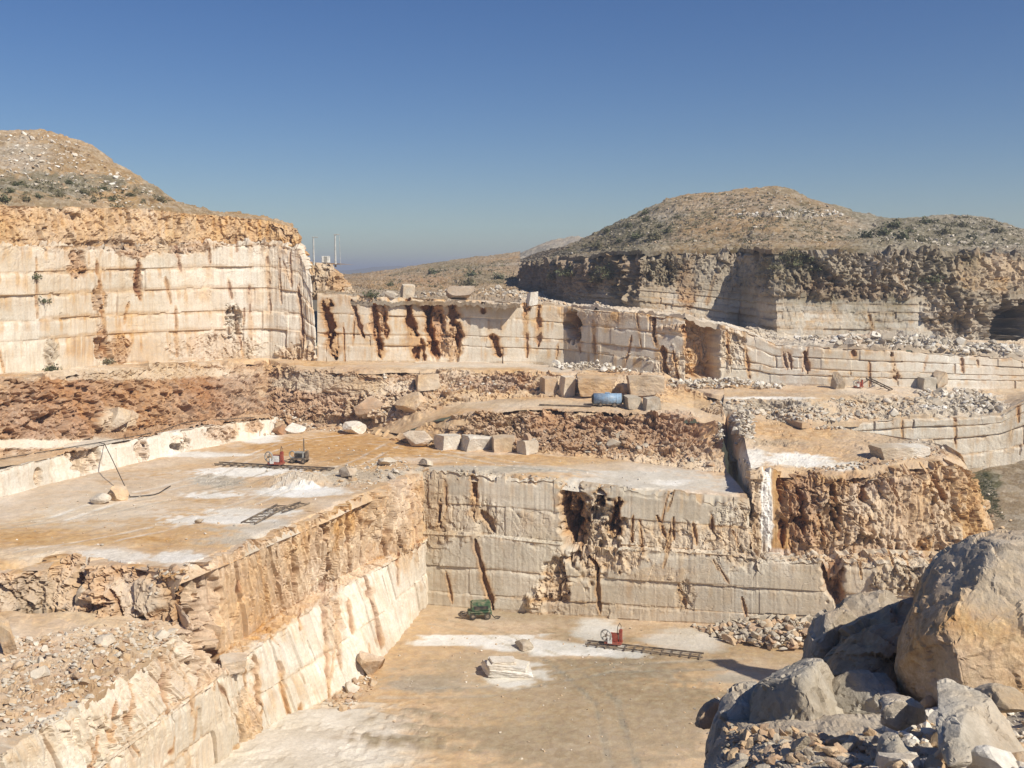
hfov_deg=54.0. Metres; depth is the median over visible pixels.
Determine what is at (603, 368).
rubble stone
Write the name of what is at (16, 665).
rubble stone
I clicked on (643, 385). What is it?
stone block
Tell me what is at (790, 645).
rubble stone
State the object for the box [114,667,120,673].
rubble stone
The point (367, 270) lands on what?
hill
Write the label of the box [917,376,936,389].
stone block
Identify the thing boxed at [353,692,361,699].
rubble stone
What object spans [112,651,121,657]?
rubble stone
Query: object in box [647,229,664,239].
shrub
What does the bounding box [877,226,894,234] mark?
shrub
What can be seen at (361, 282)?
terrain
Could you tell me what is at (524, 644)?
boulder
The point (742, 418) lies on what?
rubble
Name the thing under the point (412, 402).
boulder
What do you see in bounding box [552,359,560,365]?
rubble stone
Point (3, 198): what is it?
shrub
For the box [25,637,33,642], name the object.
rubble stone
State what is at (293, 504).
track frame
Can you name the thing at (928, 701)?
rubble stone
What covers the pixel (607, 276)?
shrub
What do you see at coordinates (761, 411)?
rubble stone
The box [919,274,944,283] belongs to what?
shrub
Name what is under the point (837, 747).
rubble
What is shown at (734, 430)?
rubble stone
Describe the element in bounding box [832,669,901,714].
boulder
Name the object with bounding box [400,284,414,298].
stone block
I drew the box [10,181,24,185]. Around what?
shrub
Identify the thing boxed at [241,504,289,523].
track frame
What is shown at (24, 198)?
shrub
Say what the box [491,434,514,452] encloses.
stone block
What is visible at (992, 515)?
rubble
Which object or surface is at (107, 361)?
shrub
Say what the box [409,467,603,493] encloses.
rubble
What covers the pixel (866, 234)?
shrub
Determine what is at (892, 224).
shrub
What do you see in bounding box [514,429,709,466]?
rubble
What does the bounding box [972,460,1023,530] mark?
ground
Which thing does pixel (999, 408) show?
rubble stone
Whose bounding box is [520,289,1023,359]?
ground
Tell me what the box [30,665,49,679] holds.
rubble stone
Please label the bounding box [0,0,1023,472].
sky
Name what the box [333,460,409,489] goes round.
rubble
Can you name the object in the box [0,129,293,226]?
hill
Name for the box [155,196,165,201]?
shrub
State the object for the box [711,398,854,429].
rubble
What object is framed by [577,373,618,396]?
stone block
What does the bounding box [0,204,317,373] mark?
rock face
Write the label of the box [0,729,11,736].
rubble stone
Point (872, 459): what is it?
rubble stone
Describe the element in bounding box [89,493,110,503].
boulder
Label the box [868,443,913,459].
stone block
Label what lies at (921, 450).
stone block
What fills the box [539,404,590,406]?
pipe
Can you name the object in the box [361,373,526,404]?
rubble
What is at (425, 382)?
stone block
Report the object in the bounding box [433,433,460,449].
stone block
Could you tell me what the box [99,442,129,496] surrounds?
hose
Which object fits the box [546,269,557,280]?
shrub
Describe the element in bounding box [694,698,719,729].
boulder
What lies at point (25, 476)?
rock face
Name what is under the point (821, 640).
boulder
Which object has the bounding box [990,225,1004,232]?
shrub
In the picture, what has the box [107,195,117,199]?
shrub
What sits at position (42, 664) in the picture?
rubble stone
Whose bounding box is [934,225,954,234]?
shrub
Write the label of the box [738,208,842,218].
rubble
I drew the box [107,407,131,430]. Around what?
boulder
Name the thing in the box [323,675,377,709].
rubble
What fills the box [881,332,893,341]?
rubble stone
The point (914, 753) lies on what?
rubble stone
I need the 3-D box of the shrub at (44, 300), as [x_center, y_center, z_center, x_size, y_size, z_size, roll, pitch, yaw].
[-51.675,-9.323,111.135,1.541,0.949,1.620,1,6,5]
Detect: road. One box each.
[0,396,722,466]
[722,409,968,481]
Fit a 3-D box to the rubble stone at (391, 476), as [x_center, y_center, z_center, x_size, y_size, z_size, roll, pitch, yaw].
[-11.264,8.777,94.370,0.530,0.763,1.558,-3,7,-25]
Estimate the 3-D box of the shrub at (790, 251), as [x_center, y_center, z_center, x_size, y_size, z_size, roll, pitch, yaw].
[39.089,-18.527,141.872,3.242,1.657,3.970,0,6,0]
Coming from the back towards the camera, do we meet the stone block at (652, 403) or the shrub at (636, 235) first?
the shrub at (636, 235)
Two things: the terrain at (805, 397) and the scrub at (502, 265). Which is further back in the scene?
the scrub at (502, 265)
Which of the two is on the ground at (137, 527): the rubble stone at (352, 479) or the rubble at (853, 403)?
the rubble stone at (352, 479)
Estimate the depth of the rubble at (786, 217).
185.03 m
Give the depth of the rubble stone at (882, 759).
8.43 m
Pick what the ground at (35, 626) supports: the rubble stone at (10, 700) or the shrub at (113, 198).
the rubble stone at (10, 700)
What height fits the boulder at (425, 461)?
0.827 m
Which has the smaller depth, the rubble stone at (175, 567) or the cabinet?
the rubble stone at (175, 567)
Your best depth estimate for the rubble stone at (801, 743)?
10.02 m
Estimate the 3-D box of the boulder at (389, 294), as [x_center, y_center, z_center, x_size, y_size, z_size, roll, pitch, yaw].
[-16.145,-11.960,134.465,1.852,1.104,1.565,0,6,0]
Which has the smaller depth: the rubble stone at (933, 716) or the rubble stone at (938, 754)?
the rubble stone at (938, 754)
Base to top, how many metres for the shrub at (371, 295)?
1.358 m
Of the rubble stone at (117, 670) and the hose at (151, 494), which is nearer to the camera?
the rubble stone at (117, 670)
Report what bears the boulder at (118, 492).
on the ground at (137, 527)
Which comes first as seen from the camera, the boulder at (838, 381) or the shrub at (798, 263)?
the boulder at (838, 381)
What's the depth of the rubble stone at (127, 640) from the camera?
60.50 m
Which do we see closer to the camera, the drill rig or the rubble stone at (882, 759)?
the rubble stone at (882, 759)
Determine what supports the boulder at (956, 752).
on the ground at (835, 725)
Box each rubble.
[0,131,161,207]
[0,563,189,737]
[16,442,675,552]
[263,403,408,435]
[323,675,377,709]
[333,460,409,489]
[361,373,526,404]
[369,616,736,759]
[395,287,604,306]
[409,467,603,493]
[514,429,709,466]
[549,313,650,372]
[560,190,861,254]
[666,376,785,389]
[691,614,810,649]
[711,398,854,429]
[715,409,757,452]
[720,712,878,767]
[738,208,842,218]
[779,330,1023,355]
[780,552,934,563]
[791,446,948,472]
[831,396,918,419]
[870,707,1023,767]
[871,214,1023,249]
[909,439,1012,551]
[913,387,1006,413]
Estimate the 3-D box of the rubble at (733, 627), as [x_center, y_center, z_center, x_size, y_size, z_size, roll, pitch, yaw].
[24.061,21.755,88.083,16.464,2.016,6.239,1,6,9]
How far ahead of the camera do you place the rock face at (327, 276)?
149.52 m
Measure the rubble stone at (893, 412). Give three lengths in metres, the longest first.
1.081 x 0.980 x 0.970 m
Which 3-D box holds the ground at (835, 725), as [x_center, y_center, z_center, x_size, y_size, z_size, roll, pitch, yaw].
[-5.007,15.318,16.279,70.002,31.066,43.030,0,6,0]
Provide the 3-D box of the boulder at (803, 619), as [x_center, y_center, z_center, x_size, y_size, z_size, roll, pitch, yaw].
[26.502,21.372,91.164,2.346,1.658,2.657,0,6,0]
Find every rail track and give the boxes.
[214,461,334,470]
[585,640,703,658]
[866,377,892,390]
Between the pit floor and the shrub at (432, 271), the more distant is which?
the shrub at (432, 271)
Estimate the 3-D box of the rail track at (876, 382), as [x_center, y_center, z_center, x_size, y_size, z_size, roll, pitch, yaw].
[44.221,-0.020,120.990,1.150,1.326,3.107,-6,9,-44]
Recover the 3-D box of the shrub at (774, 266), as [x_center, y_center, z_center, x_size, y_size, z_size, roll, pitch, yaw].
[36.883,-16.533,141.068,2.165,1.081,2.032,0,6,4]
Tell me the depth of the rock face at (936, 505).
93.52 m
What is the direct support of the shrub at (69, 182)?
on the hill at (55, 173)
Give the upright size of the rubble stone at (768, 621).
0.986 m
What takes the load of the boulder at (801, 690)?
on the ground at (835, 725)
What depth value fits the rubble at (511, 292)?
158.80 m
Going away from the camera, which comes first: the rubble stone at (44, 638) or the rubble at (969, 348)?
the rubble stone at (44, 638)
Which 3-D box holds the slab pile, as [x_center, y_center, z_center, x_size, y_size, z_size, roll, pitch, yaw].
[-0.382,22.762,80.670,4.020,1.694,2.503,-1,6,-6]
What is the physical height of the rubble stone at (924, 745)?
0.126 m
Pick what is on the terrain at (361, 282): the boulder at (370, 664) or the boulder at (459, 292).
the boulder at (459, 292)
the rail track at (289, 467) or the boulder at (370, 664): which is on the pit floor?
the boulder at (370, 664)
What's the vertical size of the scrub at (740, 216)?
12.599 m
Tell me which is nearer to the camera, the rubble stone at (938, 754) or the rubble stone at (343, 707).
the rubble stone at (938, 754)
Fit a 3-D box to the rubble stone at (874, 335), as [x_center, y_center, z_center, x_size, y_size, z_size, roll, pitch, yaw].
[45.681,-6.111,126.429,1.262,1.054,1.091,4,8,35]
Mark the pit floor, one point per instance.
(362, 733)
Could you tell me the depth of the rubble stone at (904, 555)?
89.76 m
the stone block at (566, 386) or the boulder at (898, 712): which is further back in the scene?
the stone block at (566, 386)
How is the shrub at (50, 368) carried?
on the ground at (337, 367)
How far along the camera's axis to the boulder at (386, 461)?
99.71 m
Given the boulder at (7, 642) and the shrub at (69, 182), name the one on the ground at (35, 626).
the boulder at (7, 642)
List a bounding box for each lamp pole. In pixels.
[312,237,317,265]
[334,234,340,266]
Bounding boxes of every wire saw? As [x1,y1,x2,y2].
[264,446,284,465]
[600,623,622,645]
[853,377,863,387]
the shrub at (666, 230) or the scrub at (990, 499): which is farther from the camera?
the shrub at (666, 230)
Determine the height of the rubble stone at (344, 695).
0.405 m
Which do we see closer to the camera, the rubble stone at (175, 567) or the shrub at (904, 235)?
the rubble stone at (175, 567)
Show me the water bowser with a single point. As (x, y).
(614, 400)
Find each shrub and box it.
[0,193,12,201]
[4,187,15,192]
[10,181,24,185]
[18,194,30,200]
[32,272,42,280]
[38,296,51,303]
[42,363,62,370]
[64,178,75,183]
[98,184,110,189]
[103,357,115,363]
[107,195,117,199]
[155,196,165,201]
[360,289,379,298]
[428,268,439,273]
[458,276,478,285]
[466,268,480,275]
[490,271,506,278]
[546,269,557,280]
[555,262,576,277]
[587,272,601,284]
[592,241,602,246]
[594,262,614,273]
[602,271,616,279]
[629,232,645,238]
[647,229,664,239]
[661,226,672,232]
[767,262,781,269]
[778,247,803,256]
[778,254,790,260]
[786,256,802,266]
[801,254,814,263]
[809,265,821,270]
[856,228,877,237]
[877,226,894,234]
[881,219,900,227]
[892,230,909,238]
[913,235,926,241]
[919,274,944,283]
[921,216,938,223]
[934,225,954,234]
[957,220,968,226]
[966,232,976,238]
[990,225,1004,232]
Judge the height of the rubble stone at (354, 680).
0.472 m
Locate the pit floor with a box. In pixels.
[210,605,806,767]
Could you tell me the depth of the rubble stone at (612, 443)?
106.50 m
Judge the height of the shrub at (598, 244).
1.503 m
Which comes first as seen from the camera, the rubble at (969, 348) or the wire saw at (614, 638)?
the wire saw at (614, 638)
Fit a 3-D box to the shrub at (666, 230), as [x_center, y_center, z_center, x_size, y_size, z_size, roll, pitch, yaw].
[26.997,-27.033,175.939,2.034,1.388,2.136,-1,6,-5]
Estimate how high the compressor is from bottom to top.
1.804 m
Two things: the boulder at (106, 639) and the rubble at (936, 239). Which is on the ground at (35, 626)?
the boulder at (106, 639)
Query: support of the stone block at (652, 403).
on the road at (417, 418)
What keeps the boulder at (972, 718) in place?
on the ground at (835, 725)
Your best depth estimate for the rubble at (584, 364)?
128.66 m
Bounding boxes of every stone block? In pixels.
[219,652,246,673]
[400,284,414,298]
[415,374,439,391]
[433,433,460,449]
[461,434,491,451]
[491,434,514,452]
[516,440,538,454]
[526,292,537,305]
[540,376,557,395]
[559,375,575,397]
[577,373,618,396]
[623,395,641,409]
[626,375,664,395]
[642,396,661,410]
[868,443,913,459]
[895,443,930,457]
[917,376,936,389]
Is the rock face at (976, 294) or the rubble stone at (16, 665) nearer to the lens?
the rubble stone at (16, 665)
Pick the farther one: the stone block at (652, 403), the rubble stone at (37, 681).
the stone block at (652, 403)
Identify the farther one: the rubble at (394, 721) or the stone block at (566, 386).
the stone block at (566, 386)
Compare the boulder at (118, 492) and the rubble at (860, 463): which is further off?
the rubble at (860, 463)
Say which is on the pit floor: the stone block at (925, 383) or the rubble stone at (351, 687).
the rubble stone at (351, 687)
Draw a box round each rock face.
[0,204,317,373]
[0,360,723,457]
[0,417,278,496]
[0,473,427,767]
[0,553,187,625]
[252,408,726,472]
[311,262,355,299]
[317,293,1023,388]
[423,470,938,623]
[516,244,1023,340]
[728,447,993,556]
[833,400,1023,471]
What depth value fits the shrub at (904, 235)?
163.03 m
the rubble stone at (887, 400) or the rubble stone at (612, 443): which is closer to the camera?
the rubble stone at (612, 443)
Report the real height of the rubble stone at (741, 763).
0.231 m
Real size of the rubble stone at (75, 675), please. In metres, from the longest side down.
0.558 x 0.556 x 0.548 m
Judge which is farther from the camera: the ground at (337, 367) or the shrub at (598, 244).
the shrub at (598, 244)
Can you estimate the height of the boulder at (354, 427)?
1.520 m
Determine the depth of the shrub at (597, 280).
163.00 m
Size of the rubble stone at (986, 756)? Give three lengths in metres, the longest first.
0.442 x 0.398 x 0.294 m
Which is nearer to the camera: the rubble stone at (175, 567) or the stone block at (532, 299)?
the rubble stone at (175, 567)
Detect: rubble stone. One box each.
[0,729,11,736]
[4,698,16,703]
[12,660,23,669]
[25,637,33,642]
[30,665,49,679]
[32,679,42,684]
[37,656,44,662]
[39,635,50,642]
[39,662,47,666]
[41,645,48,651]
[72,672,83,679]
[80,677,89,684]
[85,694,94,698]
[89,675,100,680]
[93,657,102,666]
[108,655,117,662]
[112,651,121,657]
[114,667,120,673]
[116,644,125,651]
[119,653,130,662]
[122,638,129,643]
[155,630,169,639]
[167,628,176,634]
[169,564,179,571]
[339,704,347,711]
[340,693,347,698]
[345,681,359,692]
[347,477,357,481]
[352,677,357,684]
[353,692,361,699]
[369,679,376,686]
[388,473,395,478]
[523,433,531,440]
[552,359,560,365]
[599,366,607,371]
[607,439,621,447]
[705,461,714,466]
[721,634,738,644]
[727,759,748,767]
[731,426,737,433]
[738,428,744,435]
[756,409,764,414]
[760,618,773,627]
[786,642,798,648]
[791,735,810,751]
[843,338,855,343]
[846,730,856,735]
[868,457,878,462]
[870,331,880,338]
[875,752,921,767]
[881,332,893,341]
[883,398,891,403]
[885,727,896,732]
[888,408,898,416]
[900,552,908,559]
[902,727,911,732]
[904,751,922,767]
[905,739,916,744]
[916,742,931,749]
[919,695,935,709]
[923,754,948,767]
[928,709,937,724]
[929,732,937,747]
[932,398,942,406]
[933,387,944,394]
[934,748,946,765]
[955,337,964,344]
[963,389,973,394]
[966,745,1018,767]
[994,405,1005,412]
[1012,751,1023,761]
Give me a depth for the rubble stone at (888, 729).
11.16 m
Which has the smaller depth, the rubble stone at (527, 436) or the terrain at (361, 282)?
the rubble stone at (527, 436)
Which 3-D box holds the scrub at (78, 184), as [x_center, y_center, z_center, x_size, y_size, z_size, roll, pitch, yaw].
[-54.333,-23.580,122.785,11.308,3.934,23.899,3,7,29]
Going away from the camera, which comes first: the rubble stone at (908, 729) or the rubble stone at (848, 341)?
the rubble stone at (908, 729)
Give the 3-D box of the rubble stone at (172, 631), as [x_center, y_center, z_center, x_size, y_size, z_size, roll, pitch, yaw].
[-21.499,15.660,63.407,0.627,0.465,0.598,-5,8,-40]
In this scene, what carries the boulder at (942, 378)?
on the terrain at (805, 397)
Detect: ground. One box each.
[0,358,723,399]
[0,430,747,583]
[0,611,186,744]
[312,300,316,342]
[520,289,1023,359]
[704,712,1023,767]
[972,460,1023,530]
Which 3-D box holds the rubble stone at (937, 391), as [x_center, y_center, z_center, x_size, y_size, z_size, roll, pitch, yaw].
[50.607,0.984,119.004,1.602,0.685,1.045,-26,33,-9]
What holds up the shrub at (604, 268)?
on the rock face at (976, 294)
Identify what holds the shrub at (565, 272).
on the rock face at (976, 294)
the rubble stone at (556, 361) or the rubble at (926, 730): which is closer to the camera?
the rubble at (926, 730)
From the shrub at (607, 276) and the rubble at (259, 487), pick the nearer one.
the rubble at (259, 487)
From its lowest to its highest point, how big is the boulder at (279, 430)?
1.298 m
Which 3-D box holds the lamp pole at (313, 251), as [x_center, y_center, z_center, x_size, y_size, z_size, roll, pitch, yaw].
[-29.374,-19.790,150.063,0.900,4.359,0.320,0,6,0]
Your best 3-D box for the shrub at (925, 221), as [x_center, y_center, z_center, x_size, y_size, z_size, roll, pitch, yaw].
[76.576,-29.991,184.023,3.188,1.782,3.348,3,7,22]
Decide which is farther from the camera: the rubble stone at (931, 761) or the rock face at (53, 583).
the rock face at (53, 583)
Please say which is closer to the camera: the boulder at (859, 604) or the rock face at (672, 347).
the boulder at (859, 604)
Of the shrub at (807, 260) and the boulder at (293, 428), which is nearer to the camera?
the boulder at (293, 428)
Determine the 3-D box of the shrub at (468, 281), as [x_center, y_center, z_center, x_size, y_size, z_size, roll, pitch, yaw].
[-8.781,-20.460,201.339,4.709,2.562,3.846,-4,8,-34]
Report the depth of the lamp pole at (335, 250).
151.64 m
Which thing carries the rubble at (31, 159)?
on the hill at (55, 173)
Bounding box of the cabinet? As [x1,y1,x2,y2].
[322,256,329,262]
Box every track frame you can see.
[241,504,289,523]
[273,501,309,512]
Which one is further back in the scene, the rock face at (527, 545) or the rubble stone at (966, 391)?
the rubble stone at (966, 391)
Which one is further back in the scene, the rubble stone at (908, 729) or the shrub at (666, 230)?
the shrub at (666, 230)
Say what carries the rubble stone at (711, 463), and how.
on the rock face at (666, 430)
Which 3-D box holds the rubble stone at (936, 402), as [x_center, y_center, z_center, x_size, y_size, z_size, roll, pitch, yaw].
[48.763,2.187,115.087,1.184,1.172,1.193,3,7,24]
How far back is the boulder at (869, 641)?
14.36 m
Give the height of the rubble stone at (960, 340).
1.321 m
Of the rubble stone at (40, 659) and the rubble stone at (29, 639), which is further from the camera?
the rubble stone at (29, 639)
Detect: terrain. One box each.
[317,251,519,310]
[723,381,1023,427]
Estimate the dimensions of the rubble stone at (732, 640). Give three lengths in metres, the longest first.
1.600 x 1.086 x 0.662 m
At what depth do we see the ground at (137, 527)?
88.91 m
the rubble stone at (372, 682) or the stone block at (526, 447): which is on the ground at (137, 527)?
the stone block at (526, 447)
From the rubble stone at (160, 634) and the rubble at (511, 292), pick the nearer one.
the rubble stone at (160, 634)
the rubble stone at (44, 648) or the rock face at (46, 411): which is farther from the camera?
the rock face at (46, 411)
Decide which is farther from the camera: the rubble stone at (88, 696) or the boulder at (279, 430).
the boulder at (279, 430)
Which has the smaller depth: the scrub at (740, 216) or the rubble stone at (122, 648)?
the rubble stone at (122, 648)
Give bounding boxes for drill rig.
[284,438,308,463]
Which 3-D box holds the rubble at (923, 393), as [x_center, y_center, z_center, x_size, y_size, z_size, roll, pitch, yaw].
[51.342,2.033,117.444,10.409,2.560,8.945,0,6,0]
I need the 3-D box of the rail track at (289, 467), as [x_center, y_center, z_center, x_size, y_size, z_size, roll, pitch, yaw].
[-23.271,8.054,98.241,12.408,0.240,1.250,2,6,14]
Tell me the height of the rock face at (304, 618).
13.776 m
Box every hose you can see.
[1,417,254,458]
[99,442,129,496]
[130,486,170,496]
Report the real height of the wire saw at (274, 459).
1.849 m
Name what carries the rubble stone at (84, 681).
on the ground at (35, 626)
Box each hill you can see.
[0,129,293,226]
[338,266,406,273]
[519,236,583,280]
[520,186,1023,264]
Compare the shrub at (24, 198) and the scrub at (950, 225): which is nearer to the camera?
the shrub at (24, 198)
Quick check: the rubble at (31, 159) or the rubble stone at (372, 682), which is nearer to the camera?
the rubble stone at (372, 682)
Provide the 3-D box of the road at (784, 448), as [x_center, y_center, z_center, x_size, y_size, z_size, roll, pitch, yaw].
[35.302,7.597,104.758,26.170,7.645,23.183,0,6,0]
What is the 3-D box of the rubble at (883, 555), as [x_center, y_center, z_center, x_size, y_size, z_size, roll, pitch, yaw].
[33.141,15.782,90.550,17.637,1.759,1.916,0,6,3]
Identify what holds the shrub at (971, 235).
on the hill at (864, 221)
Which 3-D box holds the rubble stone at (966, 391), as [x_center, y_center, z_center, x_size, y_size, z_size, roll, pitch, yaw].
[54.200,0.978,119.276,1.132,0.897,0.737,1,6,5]
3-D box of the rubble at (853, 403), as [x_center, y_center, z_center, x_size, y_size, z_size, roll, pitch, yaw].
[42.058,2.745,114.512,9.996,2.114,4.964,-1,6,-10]
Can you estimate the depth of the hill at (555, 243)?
537.08 m
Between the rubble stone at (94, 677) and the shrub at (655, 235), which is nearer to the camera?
the rubble stone at (94, 677)
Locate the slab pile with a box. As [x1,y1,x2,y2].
[481,656,533,678]
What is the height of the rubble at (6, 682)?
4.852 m
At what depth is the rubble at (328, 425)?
121.64 m
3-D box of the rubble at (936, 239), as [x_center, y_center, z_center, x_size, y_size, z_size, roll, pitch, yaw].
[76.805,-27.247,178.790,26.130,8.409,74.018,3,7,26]
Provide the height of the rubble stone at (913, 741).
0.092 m
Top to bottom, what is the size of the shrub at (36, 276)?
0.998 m
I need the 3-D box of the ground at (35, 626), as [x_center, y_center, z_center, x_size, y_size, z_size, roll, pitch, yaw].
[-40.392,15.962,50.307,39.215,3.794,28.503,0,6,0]
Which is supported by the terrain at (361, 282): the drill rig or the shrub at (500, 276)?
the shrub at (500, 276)
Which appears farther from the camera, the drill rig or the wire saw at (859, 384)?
the wire saw at (859, 384)
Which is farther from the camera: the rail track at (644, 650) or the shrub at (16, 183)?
the shrub at (16, 183)
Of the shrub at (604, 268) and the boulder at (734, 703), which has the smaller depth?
the boulder at (734, 703)
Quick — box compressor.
[458,598,500,619]
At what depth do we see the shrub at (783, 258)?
140.84 m
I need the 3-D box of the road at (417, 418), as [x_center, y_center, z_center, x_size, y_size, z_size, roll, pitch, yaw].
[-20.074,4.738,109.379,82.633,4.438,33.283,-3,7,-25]
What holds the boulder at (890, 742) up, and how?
on the ground at (835, 725)
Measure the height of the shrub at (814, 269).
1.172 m
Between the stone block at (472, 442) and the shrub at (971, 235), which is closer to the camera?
the stone block at (472, 442)
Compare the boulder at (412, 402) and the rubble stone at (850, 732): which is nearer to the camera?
the rubble stone at (850, 732)
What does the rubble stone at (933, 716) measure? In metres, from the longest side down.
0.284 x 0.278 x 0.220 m
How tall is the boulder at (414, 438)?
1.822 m
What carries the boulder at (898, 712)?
on the ground at (835, 725)
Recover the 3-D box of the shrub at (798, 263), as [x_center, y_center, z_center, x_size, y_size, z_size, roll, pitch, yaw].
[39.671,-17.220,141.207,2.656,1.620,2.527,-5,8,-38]
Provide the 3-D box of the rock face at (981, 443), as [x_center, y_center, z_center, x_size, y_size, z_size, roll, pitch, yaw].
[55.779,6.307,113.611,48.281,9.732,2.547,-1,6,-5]
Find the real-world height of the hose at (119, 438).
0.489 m
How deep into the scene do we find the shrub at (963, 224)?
182.39 m
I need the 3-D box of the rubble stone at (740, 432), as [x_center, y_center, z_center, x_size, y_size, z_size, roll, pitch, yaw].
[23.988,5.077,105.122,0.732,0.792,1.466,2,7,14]
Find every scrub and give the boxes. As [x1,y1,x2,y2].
[0,176,172,206]
[371,260,515,290]
[567,192,865,252]
[872,214,1023,247]
[967,469,1004,518]
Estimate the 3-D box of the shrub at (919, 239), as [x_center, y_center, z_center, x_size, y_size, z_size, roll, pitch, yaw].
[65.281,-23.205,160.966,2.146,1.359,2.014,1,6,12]
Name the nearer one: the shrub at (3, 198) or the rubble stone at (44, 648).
the rubble stone at (44, 648)
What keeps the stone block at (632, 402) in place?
on the road at (417, 418)
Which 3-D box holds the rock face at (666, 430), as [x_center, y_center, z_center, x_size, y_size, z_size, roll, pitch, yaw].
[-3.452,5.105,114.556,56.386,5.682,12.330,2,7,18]
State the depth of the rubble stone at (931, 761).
8.35 m
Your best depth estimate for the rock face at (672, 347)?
130.97 m
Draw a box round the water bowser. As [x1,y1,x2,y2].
[584,392,622,407]
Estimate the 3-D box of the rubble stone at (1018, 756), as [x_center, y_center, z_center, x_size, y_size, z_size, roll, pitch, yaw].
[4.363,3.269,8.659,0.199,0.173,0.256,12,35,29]
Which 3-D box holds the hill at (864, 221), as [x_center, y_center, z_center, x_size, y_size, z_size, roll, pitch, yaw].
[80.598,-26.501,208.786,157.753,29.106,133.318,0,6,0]
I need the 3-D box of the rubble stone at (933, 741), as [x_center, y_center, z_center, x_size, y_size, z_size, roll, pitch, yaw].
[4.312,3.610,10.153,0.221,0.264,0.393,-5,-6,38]
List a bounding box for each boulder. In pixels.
[0,616,16,653]
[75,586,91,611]
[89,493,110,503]
[95,633,115,645]
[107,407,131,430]
[107,484,128,500]
[272,424,285,434]
[285,422,305,433]
[339,467,356,476]
[342,421,366,433]
[354,396,387,419]
[357,651,384,675]
[377,457,396,464]
[384,291,397,297]
[395,392,427,412]
[403,430,432,446]
[418,458,432,465]
[446,285,474,298]
[515,639,533,650]
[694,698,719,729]
[705,681,757,756]
[748,623,763,632]
[749,658,843,722]
[798,614,809,623]
[802,608,857,658]
[823,597,912,688]
[830,371,845,388]
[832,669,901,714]
[835,589,898,616]
[875,731,920,766]
[878,693,925,730]
[894,529,1023,706]
[933,370,947,387]
[936,678,1023,752]
[941,737,971,767]
[974,683,1023,712]
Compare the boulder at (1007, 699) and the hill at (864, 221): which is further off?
the hill at (864, 221)
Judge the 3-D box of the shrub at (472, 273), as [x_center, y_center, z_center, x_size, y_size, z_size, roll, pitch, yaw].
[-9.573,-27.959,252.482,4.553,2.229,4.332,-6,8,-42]
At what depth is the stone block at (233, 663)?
66.38 m
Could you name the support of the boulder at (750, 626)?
on the pit floor
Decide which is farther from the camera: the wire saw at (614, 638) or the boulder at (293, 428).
the boulder at (293, 428)
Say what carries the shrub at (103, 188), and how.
on the hill at (55, 173)
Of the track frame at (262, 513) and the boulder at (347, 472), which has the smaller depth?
the track frame at (262, 513)
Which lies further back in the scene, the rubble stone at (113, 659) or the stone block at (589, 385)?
the stone block at (589, 385)
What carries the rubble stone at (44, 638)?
on the ground at (35, 626)
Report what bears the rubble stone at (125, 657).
on the ground at (35, 626)
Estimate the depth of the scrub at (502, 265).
240.57 m
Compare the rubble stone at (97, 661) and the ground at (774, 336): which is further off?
the ground at (774, 336)
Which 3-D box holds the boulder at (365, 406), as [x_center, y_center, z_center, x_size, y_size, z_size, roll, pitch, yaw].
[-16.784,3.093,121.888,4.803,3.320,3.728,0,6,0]
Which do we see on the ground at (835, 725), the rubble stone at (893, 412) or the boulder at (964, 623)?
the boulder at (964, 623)
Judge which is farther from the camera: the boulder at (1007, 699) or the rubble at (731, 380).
the rubble at (731, 380)

